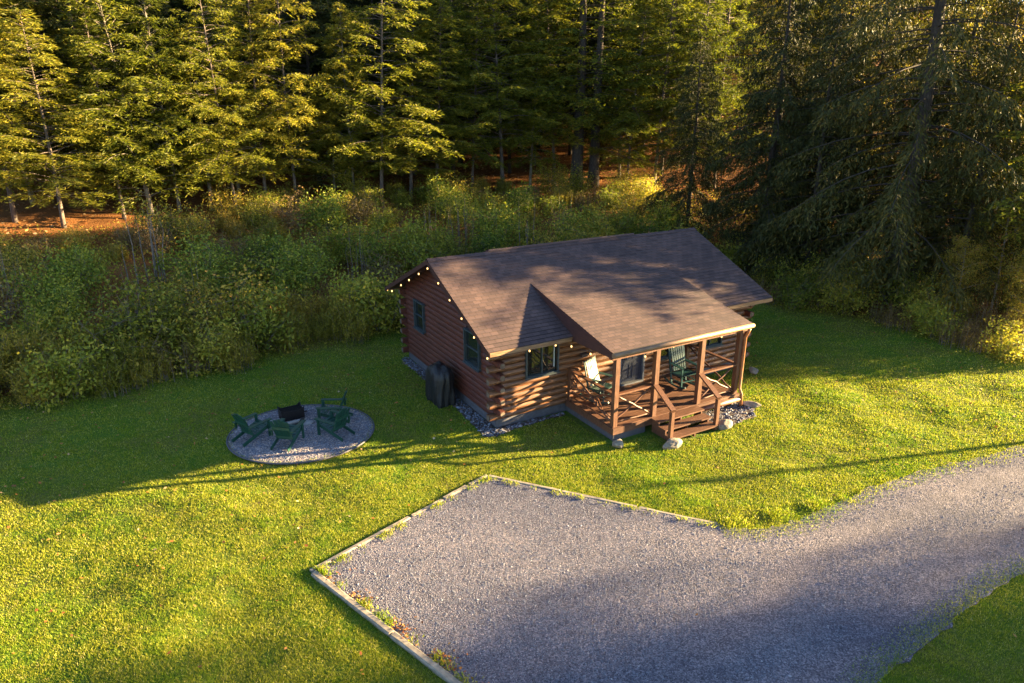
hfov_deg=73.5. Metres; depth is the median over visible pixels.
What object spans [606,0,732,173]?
hemlock tree
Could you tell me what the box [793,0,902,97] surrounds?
birch tree
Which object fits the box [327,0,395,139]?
hemlock tree
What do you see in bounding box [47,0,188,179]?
hemlock tree
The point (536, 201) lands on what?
goldenrod clump
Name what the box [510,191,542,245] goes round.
bare stemmed shrub
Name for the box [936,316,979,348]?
russet weed clump
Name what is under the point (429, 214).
bare stemmed shrub
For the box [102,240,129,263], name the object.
goldenrod clump
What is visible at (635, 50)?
hemlock tree
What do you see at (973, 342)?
russet weed clump
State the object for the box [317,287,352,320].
goldenrod clump
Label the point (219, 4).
hemlock tree
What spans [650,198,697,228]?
brushy shrub
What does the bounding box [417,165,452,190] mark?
brushy shrub
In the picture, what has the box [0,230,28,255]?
brushy shrub
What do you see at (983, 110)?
birch tree
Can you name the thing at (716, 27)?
hemlock tree
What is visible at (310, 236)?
rusty shrub
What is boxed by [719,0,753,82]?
hemlock tree
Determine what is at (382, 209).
rusty shrub
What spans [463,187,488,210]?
brushy shrub
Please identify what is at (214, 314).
goldenrod clump
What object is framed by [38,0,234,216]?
hemlock tree
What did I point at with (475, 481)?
landscape timber
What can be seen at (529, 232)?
yellowing shrub
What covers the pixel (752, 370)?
boulder
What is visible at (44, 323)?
yellowing shrub
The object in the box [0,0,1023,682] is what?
ground
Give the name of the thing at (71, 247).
yellowing shrub
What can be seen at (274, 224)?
goldenrod clump
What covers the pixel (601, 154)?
hemlock tree
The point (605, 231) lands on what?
yellowing shrub
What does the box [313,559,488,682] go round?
drifted leaves
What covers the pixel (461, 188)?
brushy shrub
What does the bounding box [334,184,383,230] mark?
rusty shrub
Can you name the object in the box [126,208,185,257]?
rusty shrub
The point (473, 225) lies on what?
rusty shrub
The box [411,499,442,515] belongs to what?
landscape timber
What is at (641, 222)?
leafy shrub
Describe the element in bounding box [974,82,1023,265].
pine tree
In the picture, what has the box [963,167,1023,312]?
birch tree
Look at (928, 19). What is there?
birch tree
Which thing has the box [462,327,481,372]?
window
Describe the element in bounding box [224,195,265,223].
brushy shrub
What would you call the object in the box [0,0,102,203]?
hemlock tree
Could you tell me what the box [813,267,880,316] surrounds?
yellowing shrub
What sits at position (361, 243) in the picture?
bare stemmed shrub
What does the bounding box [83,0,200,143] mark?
hemlock tree
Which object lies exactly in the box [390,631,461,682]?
landscape timber
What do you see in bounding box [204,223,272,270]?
rusty shrub
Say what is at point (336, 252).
yellowing shrub
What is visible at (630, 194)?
goldenrod clump
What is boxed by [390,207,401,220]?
goldenrod clump
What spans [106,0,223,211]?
hemlock tree
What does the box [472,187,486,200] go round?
russet weed clump
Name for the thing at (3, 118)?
hemlock tree
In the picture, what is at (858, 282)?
brushy shrub
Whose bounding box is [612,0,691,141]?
hemlock tree
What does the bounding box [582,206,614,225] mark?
brushy shrub
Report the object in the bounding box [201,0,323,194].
hemlock tree
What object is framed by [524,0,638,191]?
pine tree
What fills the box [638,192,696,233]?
leafy shrub
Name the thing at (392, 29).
hemlock tree
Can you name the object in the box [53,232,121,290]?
yellowing shrub
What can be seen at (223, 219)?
goldenrod clump
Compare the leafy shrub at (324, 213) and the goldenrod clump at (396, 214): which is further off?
the goldenrod clump at (396, 214)
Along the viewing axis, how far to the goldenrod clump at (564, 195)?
42.59 m
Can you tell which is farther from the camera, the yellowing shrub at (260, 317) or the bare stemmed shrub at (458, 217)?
the bare stemmed shrub at (458, 217)
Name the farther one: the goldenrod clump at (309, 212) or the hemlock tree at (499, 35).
the hemlock tree at (499, 35)
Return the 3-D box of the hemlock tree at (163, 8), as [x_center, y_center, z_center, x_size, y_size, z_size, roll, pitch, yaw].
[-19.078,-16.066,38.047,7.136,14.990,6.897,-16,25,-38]
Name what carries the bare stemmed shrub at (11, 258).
on the ground at (76, 218)
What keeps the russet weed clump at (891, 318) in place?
on the ground at (76, 218)
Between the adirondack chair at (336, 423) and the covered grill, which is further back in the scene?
the covered grill
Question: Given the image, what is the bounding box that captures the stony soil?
[702,402,754,425]
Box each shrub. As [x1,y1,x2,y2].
[0,226,25,319]
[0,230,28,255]
[0,236,54,306]
[0,268,35,336]
[0,294,20,347]
[1,239,115,321]
[3,287,81,350]
[4,270,89,333]
[10,330,114,414]
[42,274,200,391]
[52,235,97,262]
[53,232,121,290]
[66,260,235,359]
[106,181,172,296]
[112,264,147,315]
[122,199,198,245]
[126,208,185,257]
[136,260,217,319]
[150,227,247,303]
[153,195,222,252]
[162,257,327,344]
[164,300,246,377]
[174,254,214,311]
[184,248,227,277]
[195,181,251,218]
[196,237,287,294]
[201,230,239,255]
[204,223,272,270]
[208,250,270,307]
[212,280,308,356]
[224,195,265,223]
[227,280,259,311]
[229,195,290,238]
[233,228,305,279]
[240,232,335,300]
[249,186,289,214]
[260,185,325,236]
[265,217,342,281]
[274,181,314,210]
[284,185,355,241]
[297,226,325,247]
[306,215,373,270]
[315,263,403,332]
[315,270,353,305]
[319,192,354,212]
[325,265,405,333]
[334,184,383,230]
[335,219,399,273]
[337,220,372,279]
[339,173,378,203]
[343,246,408,285]
[352,198,402,239]
[354,184,388,211]
[363,197,397,222]
[377,176,406,202]
[377,203,450,265]
[380,227,457,276]
[411,179,443,205]
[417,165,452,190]
[418,195,439,234]
[422,173,466,218]
[426,220,464,256]
[430,172,480,214]
[433,185,484,228]
[439,172,484,194]
[440,208,453,233]
[441,232,479,256]
[446,187,475,250]
[460,199,530,249]
[460,204,494,241]
[461,230,517,254]
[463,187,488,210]
[467,192,519,235]
[469,186,504,215]
[499,208,525,234]
[501,180,540,218]
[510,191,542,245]
[511,222,553,246]
[517,213,606,244]
[525,153,580,196]
[536,193,564,217]
[536,199,605,242]
[547,161,599,200]
[547,203,575,230]
[554,186,577,235]
[566,195,624,238]
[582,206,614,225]
[594,178,623,211]
[594,207,640,234]
[601,160,659,194]
[604,181,667,226]
[605,176,632,197]
[614,207,647,232]
[623,173,664,199]
[628,213,666,233]
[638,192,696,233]
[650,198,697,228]
[658,219,715,242]
[711,226,754,267]
[730,227,750,245]
[732,229,756,253]
[748,251,799,287]
[756,255,804,290]
[769,266,821,311]
[778,241,878,313]
[778,251,836,296]
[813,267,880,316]
[815,247,886,310]
[841,251,888,290]
[868,259,939,315]
[892,277,966,332]
[897,266,975,327]
[907,298,970,340]
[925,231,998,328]
[933,248,977,288]
[971,245,998,280]
[976,314,1023,362]
[994,284,1023,322]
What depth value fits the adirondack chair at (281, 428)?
17.22 m
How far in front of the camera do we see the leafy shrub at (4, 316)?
21.54 m
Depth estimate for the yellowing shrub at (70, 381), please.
19.32 m
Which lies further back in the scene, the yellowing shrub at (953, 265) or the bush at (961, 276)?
the yellowing shrub at (953, 265)
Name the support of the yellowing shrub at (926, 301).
on the ground at (76, 218)
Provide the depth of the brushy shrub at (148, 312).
21.02 m
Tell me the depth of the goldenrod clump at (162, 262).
29.24 m
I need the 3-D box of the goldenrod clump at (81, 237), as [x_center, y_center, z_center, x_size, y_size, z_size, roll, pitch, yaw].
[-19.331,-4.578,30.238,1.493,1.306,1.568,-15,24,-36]
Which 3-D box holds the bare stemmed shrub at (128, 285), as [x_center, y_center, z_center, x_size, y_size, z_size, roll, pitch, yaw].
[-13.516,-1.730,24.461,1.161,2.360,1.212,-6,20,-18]
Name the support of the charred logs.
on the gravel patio
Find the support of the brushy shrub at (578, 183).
on the ground at (76, 218)
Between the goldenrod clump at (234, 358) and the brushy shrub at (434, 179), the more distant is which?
the brushy shrub at (434, 179)
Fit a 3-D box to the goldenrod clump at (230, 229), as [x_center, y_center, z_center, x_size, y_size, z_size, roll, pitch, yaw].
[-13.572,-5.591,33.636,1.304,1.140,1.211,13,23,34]
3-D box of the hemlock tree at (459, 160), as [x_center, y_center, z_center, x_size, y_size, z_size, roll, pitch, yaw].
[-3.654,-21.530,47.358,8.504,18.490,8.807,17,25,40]
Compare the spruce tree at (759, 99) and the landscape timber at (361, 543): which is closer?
the landscape timber at (361, 543)
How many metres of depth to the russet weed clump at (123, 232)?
31.18 m
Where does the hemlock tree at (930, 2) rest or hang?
on the ground at (76, 218)
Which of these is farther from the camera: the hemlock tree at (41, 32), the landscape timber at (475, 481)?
the hemlock tree at (41, 32)
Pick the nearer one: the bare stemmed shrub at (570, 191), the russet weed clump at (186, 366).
the russet weed clump at (186, 366)
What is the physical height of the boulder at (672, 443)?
0.285 m
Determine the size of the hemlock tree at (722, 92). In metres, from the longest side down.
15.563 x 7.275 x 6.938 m
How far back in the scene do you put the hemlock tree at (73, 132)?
30.68 m
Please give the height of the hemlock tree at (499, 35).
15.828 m
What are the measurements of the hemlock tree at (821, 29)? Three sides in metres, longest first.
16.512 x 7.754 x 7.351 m
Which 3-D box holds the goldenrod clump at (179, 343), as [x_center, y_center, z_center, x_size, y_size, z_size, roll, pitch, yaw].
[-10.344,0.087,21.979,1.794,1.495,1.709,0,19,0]
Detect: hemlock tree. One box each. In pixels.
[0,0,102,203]
[0,0,125,186]
[0,1,80,222]
[0,8,144,228]
[0,81,48,192]
[3,0,129,170]
[4,0,152,199]
[5,0,95,153]
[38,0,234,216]
[46,3,169,218]
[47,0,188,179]
[73,3,178,152]
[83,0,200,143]
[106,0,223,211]
[110,0,234,185]
[111,0,236,159]
[123,0,239,61]
[133,22,261,209]
[157,0,295,215]
[174,0,298,191]
[179,0,270,107]
[192,0,291,162]
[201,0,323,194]
[220,0,347,168]
[230,0,342,206]
[239,0,375,185]
[250,0,336,147]
[272,5,371,93]
[282,0,401,119]
[284,78,379,196]
[286,0,397,175]
[294,0,465,203]
[306,2,391,204]
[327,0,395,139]
[336,0,409,134]
[341,8,482,201]
[356,1,443,149]
[356,2,420,84]
[358,0,455,70]
[367,0,453,175]
[378,0,495,195]
[386,0,510,178]
[406,0,480,123]
[406,0,516,162]
[421,0,523,194]
[442,0,562,192]
[460,2,518,149]
[475,0,543,173]
[485,0,566,152]
[489,19,573,189]
[501,0,609,185]
[502,0,571,165]
[537,0,628,152]
[542,0,609,154]
[549,0,664,160]
[567,0,674,176]
[569,0,647,96]
[581,0,676,184]
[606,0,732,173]
[609,0,712,192]
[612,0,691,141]
[613,0,689,152]
[638,0,754,173]
[648,0,737,157]
[649,0,774,188]
[692,0,737,76]
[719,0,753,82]
[720,0,792,106]
[760,1,825,71]
[763,0,848,97]
[792,0,873,87]
[816,0,901,70]
[857,0,933,58]
[874,0,933,104]
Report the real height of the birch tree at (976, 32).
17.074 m
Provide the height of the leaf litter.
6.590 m
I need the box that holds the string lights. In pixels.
[387,266,721,359]
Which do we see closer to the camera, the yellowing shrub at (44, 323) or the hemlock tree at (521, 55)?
the yellowing shrub at (44, 323)
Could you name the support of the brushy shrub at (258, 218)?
on the ground at (76, 218)
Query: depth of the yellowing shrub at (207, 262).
28.52 m
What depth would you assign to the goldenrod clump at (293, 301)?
25.15 m
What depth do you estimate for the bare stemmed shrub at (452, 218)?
36.74 m
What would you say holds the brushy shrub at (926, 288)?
on the ground at (76, 218)
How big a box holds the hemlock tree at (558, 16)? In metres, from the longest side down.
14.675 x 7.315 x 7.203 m
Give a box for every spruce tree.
[635,38,738,246]
[697,0,843,284]
[707,14,816,237]
[740,11,876,297]
[741,0,1023,318]
[747,0,893,267]
[785,4,865,197]
[794,0,931,251]
[864,0,1023,276]
[866,23,944,220]
[875,0,1023,323]
[956,89,1023,271]
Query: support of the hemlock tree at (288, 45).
on the ground at (76, 218)
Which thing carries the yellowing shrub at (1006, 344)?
on the ground at (76, 218)
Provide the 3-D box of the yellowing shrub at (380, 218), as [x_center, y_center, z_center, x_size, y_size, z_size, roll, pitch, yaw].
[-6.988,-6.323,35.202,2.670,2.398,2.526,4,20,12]
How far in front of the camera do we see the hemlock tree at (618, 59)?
45.58 m
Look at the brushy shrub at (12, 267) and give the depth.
25.64 m
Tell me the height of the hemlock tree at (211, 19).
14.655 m
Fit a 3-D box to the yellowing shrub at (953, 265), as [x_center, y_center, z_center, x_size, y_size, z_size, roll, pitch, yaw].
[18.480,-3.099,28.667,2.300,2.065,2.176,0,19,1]
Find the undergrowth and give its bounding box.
[0,188,1023,409]
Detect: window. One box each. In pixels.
[413,298,425,334]
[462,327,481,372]
[524,344,560,380]
[660,348,681,360]
[697,336,722,348]
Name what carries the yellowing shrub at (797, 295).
on the ground at (76, 218)
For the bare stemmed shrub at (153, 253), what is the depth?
26.30 m
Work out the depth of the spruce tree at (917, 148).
25.40 m
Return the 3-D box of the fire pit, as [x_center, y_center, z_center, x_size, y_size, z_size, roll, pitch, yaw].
[-6.065,1.931,18.883,0.748,0.328,0.400,-12,23,-31]
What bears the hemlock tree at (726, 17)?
on the ground at (76, 218)
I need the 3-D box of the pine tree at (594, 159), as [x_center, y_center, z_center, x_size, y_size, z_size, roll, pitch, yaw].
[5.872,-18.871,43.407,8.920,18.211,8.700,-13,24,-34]
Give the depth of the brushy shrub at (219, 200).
36.16 m
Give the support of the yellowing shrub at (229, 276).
on the ground at (76, 218)
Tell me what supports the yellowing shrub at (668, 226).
on the ground at (76, 218)
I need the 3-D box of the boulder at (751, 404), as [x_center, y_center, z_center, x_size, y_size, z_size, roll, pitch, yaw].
[6.863,1.824,19.675,0.564,0.228,0.261,7,20,19]
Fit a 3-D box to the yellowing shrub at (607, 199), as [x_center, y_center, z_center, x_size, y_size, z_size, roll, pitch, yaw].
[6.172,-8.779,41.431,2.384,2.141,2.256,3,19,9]
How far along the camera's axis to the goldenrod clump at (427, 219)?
37.45 m
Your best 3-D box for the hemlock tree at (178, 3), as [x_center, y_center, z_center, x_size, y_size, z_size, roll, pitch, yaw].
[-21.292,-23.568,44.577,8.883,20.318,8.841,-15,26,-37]
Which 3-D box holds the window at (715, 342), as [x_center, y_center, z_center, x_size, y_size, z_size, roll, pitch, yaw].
[6.200,-0.334,21.487,1.080,1.080,0.235,-11,22,-28]
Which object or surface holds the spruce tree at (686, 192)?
on the ground at (76, 218)
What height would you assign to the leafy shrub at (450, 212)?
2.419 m
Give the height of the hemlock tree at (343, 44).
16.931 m
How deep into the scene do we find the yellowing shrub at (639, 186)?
42.62 m
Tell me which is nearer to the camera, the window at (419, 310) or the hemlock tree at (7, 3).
the window at (419, 310)
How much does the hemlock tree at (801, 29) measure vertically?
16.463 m
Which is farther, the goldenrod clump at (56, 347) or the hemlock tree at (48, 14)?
the hemlock tree at (48, 14)
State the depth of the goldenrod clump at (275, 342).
23.32 m
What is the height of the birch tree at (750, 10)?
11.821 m
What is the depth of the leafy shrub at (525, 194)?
39.79 m
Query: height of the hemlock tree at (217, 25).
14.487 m
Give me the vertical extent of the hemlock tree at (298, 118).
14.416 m
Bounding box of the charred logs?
[287,417,313,425]
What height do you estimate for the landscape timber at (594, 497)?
0.089 m
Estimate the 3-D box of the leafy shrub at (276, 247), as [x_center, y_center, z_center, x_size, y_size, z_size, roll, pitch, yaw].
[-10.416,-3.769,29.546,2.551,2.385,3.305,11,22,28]
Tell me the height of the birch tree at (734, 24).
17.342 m
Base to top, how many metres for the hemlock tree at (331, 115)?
11.061 m
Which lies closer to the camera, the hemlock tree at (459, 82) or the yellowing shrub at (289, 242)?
the yellowing shrub at (289, 242)
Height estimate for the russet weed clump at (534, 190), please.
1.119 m
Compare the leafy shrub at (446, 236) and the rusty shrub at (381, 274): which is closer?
the rusty shrub at (381, 274)
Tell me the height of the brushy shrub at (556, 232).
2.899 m
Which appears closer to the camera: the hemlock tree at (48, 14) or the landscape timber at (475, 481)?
the landscape timber at (475, 481)
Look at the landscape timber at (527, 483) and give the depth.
15.65 m
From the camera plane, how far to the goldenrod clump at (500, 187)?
44.23 m
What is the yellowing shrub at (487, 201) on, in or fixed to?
on the ground at (76, 218)
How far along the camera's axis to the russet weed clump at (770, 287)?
29.37 m
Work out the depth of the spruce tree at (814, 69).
28.89 m
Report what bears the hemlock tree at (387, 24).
on the ground at (76, 218)
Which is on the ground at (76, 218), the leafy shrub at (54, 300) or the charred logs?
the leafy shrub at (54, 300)
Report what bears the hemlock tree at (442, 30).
on the ground at (76, 218)
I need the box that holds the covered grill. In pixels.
[425,361,455,408]
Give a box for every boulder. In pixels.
[612,439,623,448]
[662,438,681,449]
[718,419,732,429]
[742,401,760,407]
[749,367,758,374]
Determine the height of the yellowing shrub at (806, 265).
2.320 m
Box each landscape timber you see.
[310,516,410,572]
[311,571,393,636]
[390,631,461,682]
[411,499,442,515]
[443,485,467,498]
[468,474,487,484]
[489,475,560,490]
[562,490,636,506]
[639,506,716,523]
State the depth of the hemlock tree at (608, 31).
49.98 m
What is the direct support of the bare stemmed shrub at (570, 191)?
on the ground at (76, 218)
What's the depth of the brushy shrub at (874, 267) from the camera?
29.46 m
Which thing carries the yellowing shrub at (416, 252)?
on the ground at (76, 218)
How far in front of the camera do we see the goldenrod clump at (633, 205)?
40.38 m
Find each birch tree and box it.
[646,9,745,145]
[707,0,775,94]
[711,0,808,130]
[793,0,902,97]
[800,0,851,93]
[857,60,912,154]
[874,0,995,70]
[895,0,997,97]
[905,1,1023,65]
[927,47,1023,227]
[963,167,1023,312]
[973,128,1023,290]
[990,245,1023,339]
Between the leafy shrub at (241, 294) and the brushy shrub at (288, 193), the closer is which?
the leafy shrub at (241, 294)
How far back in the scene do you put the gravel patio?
17.60 m
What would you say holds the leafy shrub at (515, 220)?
on the ground at (76, 218)
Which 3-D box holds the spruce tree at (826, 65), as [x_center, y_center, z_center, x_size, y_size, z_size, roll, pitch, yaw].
[16.984,-11.937,37.151,5.338,11.621,5.902,-2,19,-7]
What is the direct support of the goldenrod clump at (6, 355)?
on the ground at (76, 218)
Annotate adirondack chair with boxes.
[231,413,271,446]
[268,418,305,451]
[314,407,354,441]
[316,391,352,422]
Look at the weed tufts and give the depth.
14.16 m
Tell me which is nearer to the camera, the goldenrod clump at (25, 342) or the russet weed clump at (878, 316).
the goldenrod clump at (25, 342)
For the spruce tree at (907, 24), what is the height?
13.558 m
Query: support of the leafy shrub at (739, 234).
on the ground at (76, 218)
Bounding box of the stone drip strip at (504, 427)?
[402,358,564,437]
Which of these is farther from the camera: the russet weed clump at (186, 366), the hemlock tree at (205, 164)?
the hemlock tree at (205, 164)
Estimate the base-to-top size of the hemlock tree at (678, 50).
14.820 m
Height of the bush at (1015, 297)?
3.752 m
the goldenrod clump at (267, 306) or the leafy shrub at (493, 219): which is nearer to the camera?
the goldenrod clump at (267, 306)
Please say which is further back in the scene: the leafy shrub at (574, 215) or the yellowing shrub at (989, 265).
the leafy shrub at (574, 215)
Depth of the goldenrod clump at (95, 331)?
21.24 m
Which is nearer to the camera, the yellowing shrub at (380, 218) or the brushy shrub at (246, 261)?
the brushy shrub at (246, 261)
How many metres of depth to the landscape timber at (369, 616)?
11.88 m
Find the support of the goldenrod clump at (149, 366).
on the ground at (76, 218)
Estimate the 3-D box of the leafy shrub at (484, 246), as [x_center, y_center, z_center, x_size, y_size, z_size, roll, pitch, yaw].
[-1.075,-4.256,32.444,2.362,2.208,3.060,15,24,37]
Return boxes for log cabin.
[385,228,772,440]
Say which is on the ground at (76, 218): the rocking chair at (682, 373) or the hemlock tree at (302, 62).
the hemlock tree at (302, 62)
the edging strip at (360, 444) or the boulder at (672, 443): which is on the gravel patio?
the edging strip at (360, 444)
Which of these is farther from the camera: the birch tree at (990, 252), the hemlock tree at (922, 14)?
the hemlock tree at (922, 14)
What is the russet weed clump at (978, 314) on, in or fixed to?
on the ground at (76, 218)
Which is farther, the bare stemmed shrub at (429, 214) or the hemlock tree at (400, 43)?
the hemlock tree at (400, 43)
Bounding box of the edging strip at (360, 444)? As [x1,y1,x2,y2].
[226,404,374,464]
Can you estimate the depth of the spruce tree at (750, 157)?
34.34 m
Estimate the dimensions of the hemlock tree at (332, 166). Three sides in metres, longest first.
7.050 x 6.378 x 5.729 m
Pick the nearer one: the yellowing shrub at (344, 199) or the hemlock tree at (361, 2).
the yellowing shrub at (344, 199)
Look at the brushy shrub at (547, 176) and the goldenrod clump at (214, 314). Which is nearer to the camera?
the goldenrod clump at (214, 314)
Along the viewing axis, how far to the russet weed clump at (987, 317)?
24.66 m
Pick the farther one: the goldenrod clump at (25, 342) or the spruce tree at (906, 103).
the spruce tree at (906, 103)
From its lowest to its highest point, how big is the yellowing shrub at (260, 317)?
2.492 m
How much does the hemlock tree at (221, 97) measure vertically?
9.531 m
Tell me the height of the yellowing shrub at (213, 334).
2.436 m
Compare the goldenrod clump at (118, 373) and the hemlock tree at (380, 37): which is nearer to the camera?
the goldenrod clump at (118, 373)
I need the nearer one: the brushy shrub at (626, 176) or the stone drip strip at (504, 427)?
the stone drip strip at (504, 427)
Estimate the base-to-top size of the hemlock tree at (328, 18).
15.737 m
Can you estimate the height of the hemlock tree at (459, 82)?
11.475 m
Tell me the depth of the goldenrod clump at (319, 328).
24.42 m
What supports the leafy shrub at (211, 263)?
on the ground at (76, 218)
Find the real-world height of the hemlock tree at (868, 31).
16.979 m
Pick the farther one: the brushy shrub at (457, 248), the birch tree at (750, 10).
the birch tree at (750, 10)
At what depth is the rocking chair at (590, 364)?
18.99 m
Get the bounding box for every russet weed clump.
[23,233,55,258]
[110,218,143,248]
[151,333,204,381]
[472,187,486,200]
[521,183,540,195]
[574,192,594,209]
[586,181,599,193]
[590,186,606,202]
[756,276,779,303]
[867,300,895,323]
[881,301,917,331]
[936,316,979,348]
[951,315,983,344]
[954,299,996,332]
[959,326,994,353]
[979,295,1023,338]
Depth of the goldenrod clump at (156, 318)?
22.37 m
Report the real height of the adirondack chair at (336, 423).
0.830 m
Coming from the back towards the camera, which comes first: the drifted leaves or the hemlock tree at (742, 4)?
the hemlock tree at (742, 4)
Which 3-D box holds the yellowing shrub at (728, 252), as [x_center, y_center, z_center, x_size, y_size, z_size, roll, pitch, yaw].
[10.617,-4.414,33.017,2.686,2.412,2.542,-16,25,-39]
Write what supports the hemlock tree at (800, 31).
on the ground at (76, 218)
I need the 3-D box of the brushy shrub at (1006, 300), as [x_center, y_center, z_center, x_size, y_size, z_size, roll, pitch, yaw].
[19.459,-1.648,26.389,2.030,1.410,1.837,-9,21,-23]
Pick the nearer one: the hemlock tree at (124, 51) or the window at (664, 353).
the window at (664, 353)
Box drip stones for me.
[402,357,563,435]
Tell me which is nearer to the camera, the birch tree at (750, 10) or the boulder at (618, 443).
the boulder at (618, 443)
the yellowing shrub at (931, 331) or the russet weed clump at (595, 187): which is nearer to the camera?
the yellowing shrub at (931, 331)
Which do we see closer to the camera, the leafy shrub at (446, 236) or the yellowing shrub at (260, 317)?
the yellowing shrub at (260, 317)
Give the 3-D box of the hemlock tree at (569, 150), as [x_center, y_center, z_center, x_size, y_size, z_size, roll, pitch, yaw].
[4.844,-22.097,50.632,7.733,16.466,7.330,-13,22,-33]
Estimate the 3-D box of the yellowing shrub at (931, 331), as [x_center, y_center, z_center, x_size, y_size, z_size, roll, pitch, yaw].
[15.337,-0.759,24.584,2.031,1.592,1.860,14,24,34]
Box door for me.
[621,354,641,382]
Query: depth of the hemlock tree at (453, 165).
44.23 m
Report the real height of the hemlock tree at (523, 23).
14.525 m
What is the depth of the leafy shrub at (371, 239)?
30.91 m
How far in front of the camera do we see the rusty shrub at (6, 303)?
22.70 m
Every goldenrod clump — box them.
[0,318,66,387]
[0,329,32,392]
[2,241,39,268]
[2,354,68,407]
[24,333,84,379]
[57,222,91,251]
[58,315,118,366]
[77,333,146,398]
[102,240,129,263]
[120,334,176,390]
[147,296,213,353]
[151,254,171,270]
[162,319,210,371]
[180,295,242,361]
[186,215,209,235]
[202,324,258,373]
[214,209,234,231]
[223,217,245,238]
[240,288,285,326]
[241,232,272,258]
[252,314,287,350]
[255,214,290,243]
[277,307,311,349]
[278,288,320,329]
[300,199,320,223]
[306,306,338,341]
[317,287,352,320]
[320,204,348,227]
[322,291,379,343]
[342,271,389,325]
[353,196,375,218]
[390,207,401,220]
[417,214,433,227]
[473,174,490,193]
[492,195,504,208]
[496,175,515,194]
[528,212,542,224]
[529,193,541,208]
[549,180,576,206]
[583,202,597,217]
[619,189,633,207]
[622,197,642,215]
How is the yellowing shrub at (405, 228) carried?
on the ground at (76, 218)
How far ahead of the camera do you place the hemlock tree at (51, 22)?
33.74 m
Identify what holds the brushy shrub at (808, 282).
on the ground at (76, 218)
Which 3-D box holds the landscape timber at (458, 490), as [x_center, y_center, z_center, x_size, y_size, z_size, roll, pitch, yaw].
[-1.262,3.385,15.334,0.125,0.085,0.694,17,25,39]
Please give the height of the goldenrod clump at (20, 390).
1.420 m
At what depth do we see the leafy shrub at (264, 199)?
37.16 m
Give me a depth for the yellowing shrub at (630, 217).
37.98 m
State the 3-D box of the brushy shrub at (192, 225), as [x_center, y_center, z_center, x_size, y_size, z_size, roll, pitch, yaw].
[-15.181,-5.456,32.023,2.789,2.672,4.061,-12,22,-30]
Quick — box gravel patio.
[228,405,372,464]
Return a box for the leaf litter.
[0,107,772,254]
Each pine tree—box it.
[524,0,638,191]
[526,0,665,187]
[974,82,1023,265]
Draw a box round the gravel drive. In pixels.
[311,445,1023,682]
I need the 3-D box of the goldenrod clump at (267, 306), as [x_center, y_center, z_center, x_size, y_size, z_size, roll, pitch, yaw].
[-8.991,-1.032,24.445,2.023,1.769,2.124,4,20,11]
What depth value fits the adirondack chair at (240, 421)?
17.59 m
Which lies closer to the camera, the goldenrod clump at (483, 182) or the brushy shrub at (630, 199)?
the brushy shrub at (630, 199)
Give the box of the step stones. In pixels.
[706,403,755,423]
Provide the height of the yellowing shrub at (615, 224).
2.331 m
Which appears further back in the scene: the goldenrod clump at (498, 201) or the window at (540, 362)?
the goldenrod clump at (498, 201)
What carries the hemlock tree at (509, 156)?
on the ground at (76, 218)
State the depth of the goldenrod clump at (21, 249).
27.90 m
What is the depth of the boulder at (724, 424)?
18.28 m
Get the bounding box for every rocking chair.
[580,355,612,403]
[664,345,696,388]
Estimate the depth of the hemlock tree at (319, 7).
39.90 m
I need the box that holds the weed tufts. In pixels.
[312,475,854,682]
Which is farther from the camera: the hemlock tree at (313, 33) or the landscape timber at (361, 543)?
the hemlock tree at (313, 33)
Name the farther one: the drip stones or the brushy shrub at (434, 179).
the brushy shrub at (434, 179)
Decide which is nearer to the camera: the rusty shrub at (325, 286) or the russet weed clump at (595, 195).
the rusty shrub at (325, 286)
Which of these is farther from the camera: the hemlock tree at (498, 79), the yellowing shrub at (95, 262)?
the hemlock tree at (498, 79)
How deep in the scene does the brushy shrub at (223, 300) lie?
23.34 m
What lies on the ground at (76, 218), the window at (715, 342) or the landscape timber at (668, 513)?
the landscape timber at (668, 513)
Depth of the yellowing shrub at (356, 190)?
40.05 m
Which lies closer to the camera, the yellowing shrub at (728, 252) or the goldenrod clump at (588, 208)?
the yellowing shrub at (728, 252)
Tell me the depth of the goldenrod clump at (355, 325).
24.35 m
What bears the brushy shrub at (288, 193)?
on the ground at (76, 218)
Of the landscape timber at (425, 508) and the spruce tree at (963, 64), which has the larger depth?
the spruce tree at (963, 64)
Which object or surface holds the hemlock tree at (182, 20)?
on the ground at (76, 218)
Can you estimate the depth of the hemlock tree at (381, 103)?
37.85 m
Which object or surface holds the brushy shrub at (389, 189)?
on the ground at (76, 218)
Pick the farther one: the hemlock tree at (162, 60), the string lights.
the hemlock tree at (162, 60)
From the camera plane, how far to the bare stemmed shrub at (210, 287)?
24.08 m
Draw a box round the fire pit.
[277,401,306,421]
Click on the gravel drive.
(832, 669)
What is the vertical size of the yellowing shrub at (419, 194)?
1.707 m
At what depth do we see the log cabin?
19.17 m
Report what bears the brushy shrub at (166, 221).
on the ground at (76, 218)
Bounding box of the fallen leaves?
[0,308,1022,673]
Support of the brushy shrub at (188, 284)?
on the ground at (76, 218)

